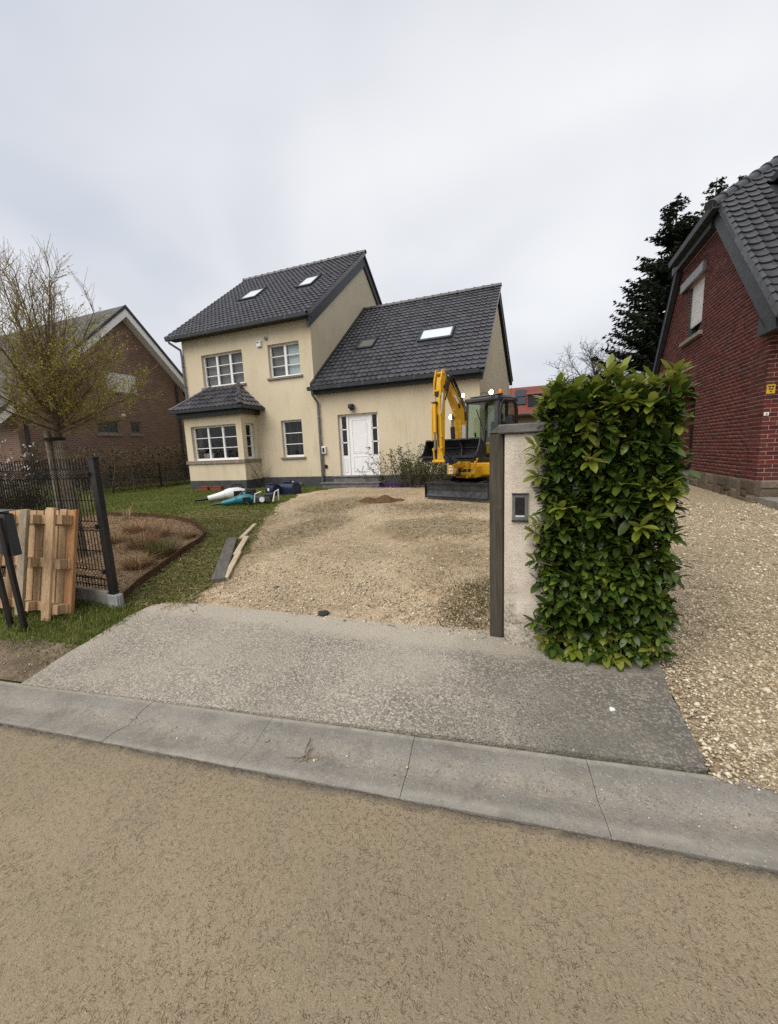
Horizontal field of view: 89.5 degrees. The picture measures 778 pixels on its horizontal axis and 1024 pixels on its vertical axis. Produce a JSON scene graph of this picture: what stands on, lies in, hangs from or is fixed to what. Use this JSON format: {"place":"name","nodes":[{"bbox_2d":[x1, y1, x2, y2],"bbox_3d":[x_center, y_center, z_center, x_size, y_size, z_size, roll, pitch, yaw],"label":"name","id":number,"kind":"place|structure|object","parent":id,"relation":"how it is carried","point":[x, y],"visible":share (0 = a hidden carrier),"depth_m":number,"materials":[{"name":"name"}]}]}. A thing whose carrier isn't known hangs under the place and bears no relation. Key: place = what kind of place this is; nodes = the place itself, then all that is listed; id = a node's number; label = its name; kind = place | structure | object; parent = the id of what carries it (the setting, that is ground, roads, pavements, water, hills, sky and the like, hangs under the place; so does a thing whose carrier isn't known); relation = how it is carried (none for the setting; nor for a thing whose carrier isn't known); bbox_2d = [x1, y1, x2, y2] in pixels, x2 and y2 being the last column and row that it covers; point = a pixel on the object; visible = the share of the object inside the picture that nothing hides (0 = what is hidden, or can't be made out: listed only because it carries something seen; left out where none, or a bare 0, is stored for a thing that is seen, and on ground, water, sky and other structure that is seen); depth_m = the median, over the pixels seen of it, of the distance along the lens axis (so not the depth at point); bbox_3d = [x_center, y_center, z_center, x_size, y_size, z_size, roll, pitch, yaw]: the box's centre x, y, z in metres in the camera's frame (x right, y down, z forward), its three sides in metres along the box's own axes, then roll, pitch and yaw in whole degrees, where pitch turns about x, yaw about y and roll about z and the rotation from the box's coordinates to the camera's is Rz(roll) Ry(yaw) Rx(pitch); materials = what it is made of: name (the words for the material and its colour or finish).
{"place":"outdoors","nodes":[
{"label":"outdoors","id":0,"kind":"place"},
{"bbox_2d":[0,629,77,681],"bbox_3d":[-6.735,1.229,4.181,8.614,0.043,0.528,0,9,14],"label":"verge soil","id":1,"kind":"structure","parent":0,"point":[13,661],"depth_m":3.27,"materials":[{"name":"brown gravel"}]},
{"bbox_2d":[0,591,171,664],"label":"verge grass","id":2,"kind":"structure","parent":1,"relation":"on","point":[93,608],"depth_m":3.84,"materials":[{"name":"green plant"}]},
{"bbox_2d":[33,480,54,507],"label":"tall grass","id":3,"kind":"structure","parent":0,"point":[47,497],"depth_m":10.61,"materials":[{"name":"green plant"}]},
{"bbox_2d":[188,485,489,639],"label":"gravel driveway","id":4,"kind":"structure","parent":0,"point":[363,516],"depth_m":5.44,"materials":[{"name":"beige gravel"}]},
{"bbox_2d":[318,610,328,615],"bbox_3d":[-0.612,0.948,3.684,0.104,0.031,0.104,1,9,21],"label":"drain cap","id":5,"kind":"object","parent":4,"relation":"on","point":[323,613],"visible":1,"depth_m":3.66,"materials":[{"name":"metal"}]},
{"bbox_2d":[187,490,489,640],"bbox_3d":[-0.820,0.124,8.203,6.767,0.315,8.765,1,9,21],"label":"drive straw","id":6,"kind":"object","parent":4,"relation":"on","point":[368,561],"visible":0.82,"depth_m":5.22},
{"bbox_2d":[245,496,489,553],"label":"moss fibres","id":7,"kind":"object","parent":4,"relation":"on","point":[382,511],"visible":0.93,"depth_m":7.43,"materials":[{"name":"plant"}]},
{"bbox_2d":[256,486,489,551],"bbox_3d":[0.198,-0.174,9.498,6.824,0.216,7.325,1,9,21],"label":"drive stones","id":8,"kind":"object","parent":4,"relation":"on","point":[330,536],"visible":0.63,"depth_m":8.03,"materials":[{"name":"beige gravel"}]},
{"bbox_2d":[358,495,404,503],"bbox_3d":[-0.197,-0.342,9.998,1.240,0.168,1.000,1,9,21],"label":"soil heap","id":9,"kind":"object","parent":4,"relation":"on","point":[383,499],"visible":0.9,"depth_m":9.78,"materials":[{"name":"brown soil"}]},
{"bbox_2d":[372,483,413,487],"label":"purple flowers","id":10,"kind":"object","parent":4,"relation":"on","point":[390,484],"visible":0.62,"depth_m":13.22,"materials":[{"name":"purple plant"}]},
{"bbox_2d":[355,442,446,487],"bbox_3d":[0.785,-1.531,12.911,4.208,1.510,1.915,4,11,36],"label":"hydrangea shrub","id":11,"kind":"object","parent":4,"relation":"on","point":[405,473],"visible":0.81,"depth_m":12.74,"materials":[{"name":"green plant"}]},
{"bbox_2d":[414,455,447,481],"bbox_3d":[2.172,-1.447,12.352,2.677,1.404,1.482,1,9,21],"label":"hydrangea shrub","id":12,"kind":"object","parent":4,"relation":"on","point":[441,468],"visible":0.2,"depth_m":12.43,"materials":[{"name":"green plant"}]},
{"bbox_2d":[389,528,489,628],"bbox_3d":[1.000,0.609,4.953,1.131,0.180,3.543,1,9,21],"label":"grass patch","id":13,"kind":"object","parent":4,"relation":"on","point":[452,585],"visible":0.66,"depth_m":4.09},
{"bbox_2d":[434,579,489,633],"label":"weeds","id":14,"kind":"object","parent":4,"relation":"on","point":[467,603],"visible":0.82,"depth_m":3.73,"materials":[{"name":"brown plant"}]},
{"bbox_2d":[419,369,517,500],"bbox_3d":[2.206,-1.889,9.909,1.773,2.973,3.586,6,12,43],"label":"mini excavator","id":15,"kind":"object","parent":4,"relation":"on","point":[462,455],"visible":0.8,"depth_m":9.38,"materials":[{"name":"metal"}]},
{"bbox_2d":[0,454,713,775],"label":"lawn ground","id":16,"kind":"structure","parent":0,"point":[561,645],"depth_m":5.19,"materials":[{"name":"green plant"}]},
{"bbox_2d":[0,509,28,631],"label":"letterbox stand","id":17,"kind":"object","parent":16,"relation":"on","point":[10,546],"visible":0.88,"depth_m":3.70,"materials":[{"name":"metal"}]},
{"bbox_2d":[0,441,37,500],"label":"magnolia bush","id":18,"kind":"object","parent":16,"relation":"on","point":[10,458],"visible":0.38,"depth_m":12.72,"materials":[{"name":"plant"}]},
{"bbox_2d":[0,475,54,512],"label":"dark shrub","id":19,"kind":"object","parent":16,"relation":"on","point":[24,496],"visible":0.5,"depth_m":10.06,"materials":[{"name":"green plant"}]},
{"bbox_2d":[0,508,78,621],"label":"wooden pallet","id":20,"kind":"object","parent":16,"relation":"on","point":[45,562],"visible":0.71,"depth_m":4.07,"materials":[{"name":"brown wood"}]},
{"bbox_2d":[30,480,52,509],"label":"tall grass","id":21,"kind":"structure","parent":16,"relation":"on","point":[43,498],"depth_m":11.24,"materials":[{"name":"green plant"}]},
{"bbox_2d":[0,457,124,608],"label":"fence","id":22,"kind":"object","parent":16,"relation":"on","point":[111,596],"visible":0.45,"depth_m":4.16,"materials":[{"name":"metal"}]},
{"bbox_2d":[0,305,189,496],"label":"brown brick house","id":23,"kind":"structure","parent":16,"relation":"on","point":[153,426],"depth_m":19.21,"materials":[{"name":"brick"}]},
{"bbox_2d":[96,420,119,433],"bbox_3d":[-13.289,-3.992,18.536,0.065,0.640,1.080,1,9,21],"label":"window","id":24,"kind":"structure","parent":23,"relation":"in","point":[112,427],"depth_m":18.61,"materials":[{"name":"glass"}]},
{"bbox_2d":[130,422,140,434],"bbox_3d":[-12.804,-4.213,19.799,0.065,0.630,0.560,1,9,21],"label":"window","id":25,"kind":"structure","parent":23,"relation":"in","point":[135,426],"depth_m":19.85,"materials":[{"name":"glass"}]},
{"bbox_2d":[0,441,189,504],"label":"bare hedge","id":26,"kind":"object","parent":16,"relation":"on","point":[116,459],"visible":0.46,"depth_m":16.44,"materials":[{"name":"brown plant"}]},
{"bbox_2d":[0,478,190,503],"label":"side grass","id":27,"kind":"structure","parent":16,"relation":"on","point":[106,490],"depth_m":18.15,"materials":[{"name":"green plant"}]},
{"bbox_2d":[2,462,190,495],"bbox_3d":[-11.253,-1.128,15.508,0.050,1.515,17.025,1,9,21],"label":"wire fence","id":28,"kind":"object","parent":16,"relation":"on","point":[160,480],"visible":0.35,"depth_m":16.58,"materials":[{"name":"metal"}]},
{"bbox_2d":[1,515,205,599],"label":"bed straw","id":29,"kind":"object","parent":16,"relation":"on","point":[136,534],"visible":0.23,"depth_m":6.34,"materials":[{"name":"brown plant"}]},
{"bbox_2d":[43,431,65,509],"bbox_3d":[-4.912,-0.186,5.945,0.264,2.050,0.257,1,9,21],"label":"tree stake","id":30,"kind":"object","parent":29,"relation":"on","point":[48,439],"visible":0.46,"depth_m":5.83,"materials":[{"name":"brown wood"}]},
{"bbox_2d":[0,234,168,558],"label":"bare round tree","id":31,"kind":"object","parent":29,"relation":"on","point":[53,384],"visible":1,"depth_m":5.48,"materials":[{"name":"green plant"}]},
{"bbox_2d":[75,481,93,515],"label":"tall grass","id":32,"kind":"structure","parent":29,"relation":"on","point":[84,507],"depth_m":9.72,"materials":[{"name":"plant"}]},
{"bbox_2d":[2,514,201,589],"bbox_3d":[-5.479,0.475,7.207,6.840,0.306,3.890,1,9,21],"label":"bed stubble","id":33,"kind":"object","parent":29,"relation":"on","point":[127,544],"visible":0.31,"depth_m":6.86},
{"bbox_2d":[89,528,131,544],"bbox_3d":[-4.833,0.442,6.876,0.953,0.235,0.897,1,9,21],"label":"grass tussock","id":34,"kind":"object","parent":29,"relation":"on","point":[114,537],"depth_m":6.87,"materials":[{"name":"brown plant"}]},
{"bbox_2d":[120,504,132,519],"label":"grass tussock","id":35,"kind":"object","parent":29,"relation":"on","point":[125,516],"depth_m":9.10,"materials":[{"name":"plant"}]},
{"bbox_2d":[109,520,153,534],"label":"grass tussock","id":36,"kind":"object","parent":29,"relation":"on","point":[138,527],"depth_m":7.62,"materials":[{"name":"brown plant"}]},
{"bbox_2d":[102,551,170,570],"bbox_3d":[-3.426,0.669,5.354,0.859,0.242,0.833,1,9,21],"label":"grass tussock","id":37,"kind":"object","parent":29,"relation":"on","point":[140,562],"depth_m":5.35,"materials":[{"name":"beige plant"}]},
{"bbox_2d":[114,528,176,550],"bbox_3d":[-4.037,0.449,6.409,1.102,0.320,1.120,-4,9,-9],"label":"grass tussock","id":38,"kind":"object","parent":29,"relation":"on","point":[133,544],"depth_m":6.41,"materials":[{"name":"brown plant"}]},
{"bbox_2d":[139,522,174,538],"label":"grass tussock","id":39,"kind":"object","parent":29,"relation":"on","point":[167,531],"depth_m":7.10,"materials":[{"name":"brown plant"}]},
{"bbox_2d":[127,534,200,559],"bbox_3d":[-3.373,0.518,5.881,1.119,0.323,1.188,1,9,21],"label":"grass tussock","id":40,"kind":"object","parent":29,"relation":"on","point":[158,550],"depth_m":5.83,"materials":[{"name":"plant"}]},
{"bbox_2d":[171,529,201,539],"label":"grass tussock","id":41,"kind":"object","parent":29,"relation":"on","point":[190,534],"depth_m":6.92,"materials":[{"name":"brown plant"}]},
{"bbox_2d":[107,512,205,602],"bbox_3d":[-4.459,0.429,7.439,1.504,0.359,7.033,-9,11,-37],"label":"bed edging","id":42,"kind":"object","parent":16,"relation":"on","point":[134,586],"visible":0.62,"depth_m":6.04,"materials":[{"name":"brown metal"}]},
{"bbox_2d":[1,486,334,522],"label":"lawn grass","id":43,"kind":"structure","parent":16,"relation":"on","point":[168,490],"depth_m":11.57,"materials":[{"name":"green plant"}]},
{"bbox_2d":[124,508,280,614],"bbox_3d":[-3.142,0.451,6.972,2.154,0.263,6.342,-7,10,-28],"label":"grass","id":44,"kind":"structure","parent":16,"relation":"on","point":[223,528],"depth_m":5.46,"materials":[{"name":"green plant"}]},
{"bbox_2d":[198,486,209,490],"bbox_3d":[-7.175,-0.915,15.249,0.484,0.165,0.204,0,9,17],"label":"terracotta trough","id":45,"kind":"object","parent":16,"relation":"on","point":[203,488],"visible":0.85,"depth_m":15.17,"materials":[{"name":"ceramic"}]},
{"bbox_2d":[209,486,223,490],"bbox_3d":[-6.610,-0.911,15.076,0.544,0.165,0.204,0,9,15],"label":"terracotta trough","id":46,"kind":"object","parent":16,"relation":"on","point":[217,488],"visible":0.99,"depth_m":14.99,"materials":[{"name":"ceramic"}]},
{"bbox_2d":[211,537,236,582],"bbox_3d":[-2.318,0.626,5.595,0.155,0.045,1.990,-5,12,-16],"label":"dark plank","id":47,"kind":"object","parent":16,"relation":"on","point":[222,565],"visible":1,"depth_m":5.32,"materials":[{"name":"grey wood"}]},
{"bbox_2d":[194,484,255,501],"bbox_3d":[-4.894,-0.601,11.759,1.715,0.464,0.356,-7,10,-27],"label":"leaf blower","id":48,"kind":"object","parent":16,"relation":"on","point":[229,492],"visible":0.88,"depth_m":11.70,"materials":[{"name":"white plastic"}]},
{"bbox_2d":[225,551,241,579],"bbox_3d":[-2.083,0.697,5.236,0.070,0.040,1.098,-4,12,-12],"label":"wood batten","id":49,"kind":"object","parent":16,"relation":"on","point":[233,563],"visible":1,"depth_m":5.17,"materials":[{"name":"beige wood"}]},
{"bbox_2d":[211,491,262,505],"bbox_3d":[-4.056,-0.377,10.482,1.372,0.371,0.285,-4,9,-9],"label":"leaf blower","id":50,"kind":"object","parent":16,"relation":"on","point":[240,498],"visible":0.88,"depth_m":10.42,"materials":[{"name":"teal plastic"}]},
{"bbox_2d":[233,536,248,555],"bbox_3d":[-2.313,0.521,6.168,0.080,0.038,1.079,-4,11,-11],"label":"wood batten","id":51,"kind":"object","parent":16,"relation":"on","point":[241,545],"visible":0.88,"depth_m":6.14,"materials":[{"name":"beige wood"}]},
{"bbox_2d":[239,523,256,538],"bbox_3d":[-2.552,0.343,7.135,0.071,0.038,1.082,-3,11,-6],"label":"wood batten","id":52,"kind":"object","parent":16,"relation":"on","point":[248,531],"visible":0.82,"depth_m":7.06,"materials":[{"name":"beige wood"}]},
{"bbox_2d":[249,461,271,486],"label":"bare rose","id":53,"kind":"object","parent":16,"relation":"on","point":[258,479],"visible":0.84,"depth_m":15.32,"materials":[{"name":"brown plant"}]},
{"bbox_2d":[246,489,278,504],"bbox_3d":[-3.402,-0.411,10.562,0.884,0.350,0.467,-6,10,-24],"label":"engine unit","id":54,"kind":"object","parent":16,"relation":"on","point":[267,497],"visible":0.96,"depth_m":10.46,"materials":[{"name":"grey plastic"}]},
{"bbox_2d":[265,482,281,494],"bbox_3d":[-3.693,-0.746,12.516,0.360,0.442,0.380,4,11,35],"label":"blue container","id":55,"kind":"object","parent":16,"relation":"on","point":[270,487],"visible":0.91,"depth_m":12.40,"materials":[{"name":"blue plastic"}]},
{"bbox_2d":[279,480,301,494],"bbox_3d":[-3.202,-0.812,12.677,0.580,0.478,0.458,2,10,28],"label":"blue container","id":56,"kind":"object","parent":16,"relation":"on","point":[291,487],"visible":0.95,"depth_m":12.50,"materials":[{"name":"blue plastic"}]},
{"bbox_2d":[164,250,512,489],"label":"yellow house","id":57,"kind":"structure","parent":16,"relation":"on","point":[321,372],"depth_m":14.97,"materials":[{"name":"paint"}]},
{"bbox_2d":[203,350,244,386],"bbox_3d":[-6.590,-5.732,15.861,2.060,1.265,0.144,1,9,21],"label":"window","id":58,"kind":"structure","parent":57,"relation":"in","point":[227,371],"depth_m":15.91,"materials":[{"name":"white paint"}]},
{"bbox_2d":[269,342,300,377],"bbox_3d":[-3.854,-5.704,14.814,1.380,1.205,0.144,1,9,21],"label":"window","id":59,"kind":"structure","parent":57,"relation":"in","point":[281,358],"depth_m":14.83,"materials":[{"name":"white paint"}]},
{"bbox_2d":[283,420,303,456],"bbox_3d":[-3.648,-2.839,15.191,0.930,1.395,0.082,1,9,21],"label":"window","id":60,"kind":"structure","parent":57,"relation":"in","point":[284,426],"depth_m":15.26,"materials":[{"name":"white paint"}]},
{"bbox_2d":[339,412,379,474],"bbox_3d":[-1.048,-2.432,14.224,1.570,2.205,0.133,1,9,21],"label":"front door","id":61,"kind":"structure","parent":57,"relation":"in","point":[360,440],"depth_m":14.23,"materials":[{"name":"white paint"}]},
{"bbox_2d":[489,427,504,637],"bbox_3d":[0.845,0.227,3.065,0.114,1.745,0.114,1,9,21],"label":"timber post","id":62,"kind":"object","parent":16,"relation":"on","point":[496,468],"visible":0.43,"depth_m":3.00,"materials":[{"name":"brown wood"}]},
{"bbox_2d":[509,385,546,423],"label":"red roofed house","id":63,"kind":"structure","parent":16,"relation":"on","point":[525,396],"depth_m":37.82,"materials":[{"name":"brick"}]},
{"bbox_2d":[498,421,558,649],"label":"gate column","id":64,"kind":"structure","parent":16,"relation":"on","point":[520,599],"depth_m":2.87,"materials":[{"name":"beige paint"}]},
{"bbox_2d":[511,493,528,521],"bbox_3d":[0.941,-0.032,2.821,0.115,0.206,0.022,1,9,21],"label":"intercom","id":65,"kind":"object","parent":64,"relation":"attached to","point":[519,507],"visible":1,"depth_m":2.82,"materials":[{"name":"metal"}]},
{"bbox_2d":[548,374,590,389],"bbox_3d":[15.343,-7.995,32.675,5.162,6.778,5.793,1,9,21],"label":"background tree","id":66,"kind":"object","parent":16,"relation":"on","point":[586,381],"depth_m":31.30,"materials":[{"name":"plant"}]},
{"bbox_2d":[546,338,641,384],"bbox_3d":[16.909,-8.664,29.580,8.315,8.953,7.392,-5,9,-18],"label":"background tree","id":67,"kind":"object","parent":16,"relation":"on","point":[593,367],"visible":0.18,"depth_m":29.60,"materials":[{"name":"plant"}]},
{"bbox_2d":[522,353,700,671],"bbox_3d":[1.741,-0.066,3.396,1.074,2.173,2.115,1,9,21],"label":"laurel hedge","id":68,"kind":"object","parent":16,"relation":"on","point":[611,493],"visible":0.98,"depth_m":2.60,"materials":[{"name":"green plant"}]},
{"bbox_2d":[586,193,704,384],"bbox_3d":[14.045,-8.836,19.764,8.296,12.700,8.240,1,9,21],"label":"spruce tree","id":69,"kind":"object","parent":16,"relation":"on","point":[643,343],"visible":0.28,"depth_m":18.92,"materials":[{"name":"green plant"}]},
{"bbox_2d":[650,155,777,502],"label":"red brick house","id":70,"kind":"structure","parent":16,"relation":"on","point":[719,328],"depth_m":8.43,"materials":[{"name":"brick"}]},
{"bbox_2d":[688,393,695,468],"bbox_3d":[8.680,-2.161,10.962,0.060,2.400,1.360,1,9,21],"label":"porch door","id":71,"kind":"structure","parent":70,"relation":"in","point":[694,399],"depth_m":11.47,"materials":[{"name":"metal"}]},
{"bbox_2d":[692,321,701,334],"bbox_3d":[8.264,-5.370,10.341,0.060,1.360,1.110,1,9,21],"label":"window","id":72,"kind":"structure","parent":70,"relation":"in","point":[694,328],"depth_m":10.86,"materials":[{"name":"black glass"}]},
{"bbox_2d":[766,384,775,393],"bbox_3d":[6.850,-2.207,7.045,0.120,0.160,0.016,1,9,21],"label":"marker sign","id":73,"kind":"object","parent":70,"relation":"attached to","point":[770,388],"visible":1,"depth_m":7.04,"materials":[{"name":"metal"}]},
{"bbox_2d":[700,176,728,211],"bbox_3d":[17.398,-10.178,21.505,6.261,14.500,5.857,1,9,21],"label":"spruce tree","id":74,"kind":"object","parent":16,"relation":"on","point":[721,181],"depth_m":20.33,"materials":[{"name":"green plant"}]},
{"bbox_2d":[757,497,777,509],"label":"terrace step","id":75,"kind":"object","parent":16,"relation":"on","point":[771,502],"visible":0.56,"depth_m":6.99,"materials":[{"name":"concrete"}]},
{"bbox_2d":[21,603,706,774],"bbox_3d":[-0.417,1.146,3.050,4.590,0.194,1.349,0,9,13],"label":"driveway apron","id":76,"kind":"object","parent":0,"point":[554,699],"visible":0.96,"depth_m":2.70,"materials":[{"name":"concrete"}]},
{"bbox_2d":[0,725,777,1023],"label":"road","id":77,"kind":"structure","parent":0,"point":[136,887],"depth_m":1.38,"materials":[{"name":"brown asphalt"}]},
{"bbox_2d":[0,0,777,387],"label":"sky","id":78,"kind":"structure","parent":0,"point":[181,152],"materials":[{"name":"white"}]},
{"bbox_2d":[651,484,777,792],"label":"pea gravel drive","id":79,"kind":"structure","parent":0,"point":[696,495],"depth_m":3.16,"materials":[{"name":"beige gravel"}]},
{"bbox_2d":[656,502,777,573],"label":"gravel stones","id":80,"kind":"object","parent":79,"relation":"on","point":[746,539],"visible":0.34,"depth_m":5.65,"materials":[{"name":"beige gravel"}]},
{"bbox_2d":[657,564,777,793],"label":"gravel stones","id":81,"kind":"object","parent":79,"relation":"on","point":[717,738],"visible":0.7,"depth_m":2.53,"materials":[{"name":"beige gravel"}]},
{"label":"street bed","id":82,"kind":"structure","parent":0,"visible":0},
{"bbox_2d":[0,681,777,873],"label":"gutter","id":83,"kind":"object","parent":82,"relation":"on","point":[750,841],"visible":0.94,"depth_m":1.97,"materials":[{"name":"concrete"}]},
{"bbox_2d":[285,737,324,762],"bbox_3d":[-0.459,1.300,2.139,0.196,0.043,0.252,-8,11,-34],"label":"dry twig","id":84,"kind":"object","parent":83,"relation":"on","point":[304,756],"visible":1,"depth_m":2.11,"materials":[{"name":"brown wood"}]},
{"bbox_2d":[76,709,775,839],"bbox_3d":[-0.548,1.312,2.192,4.386,0.020,0.400,0,9,13],"label":"gutter grit","id":85,"kind":"object","parent":83,"relation":"on","point":[459,772],"visible":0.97,"depth_m":1.96,"materials":[{"name":"grey gravel"}]}
]}

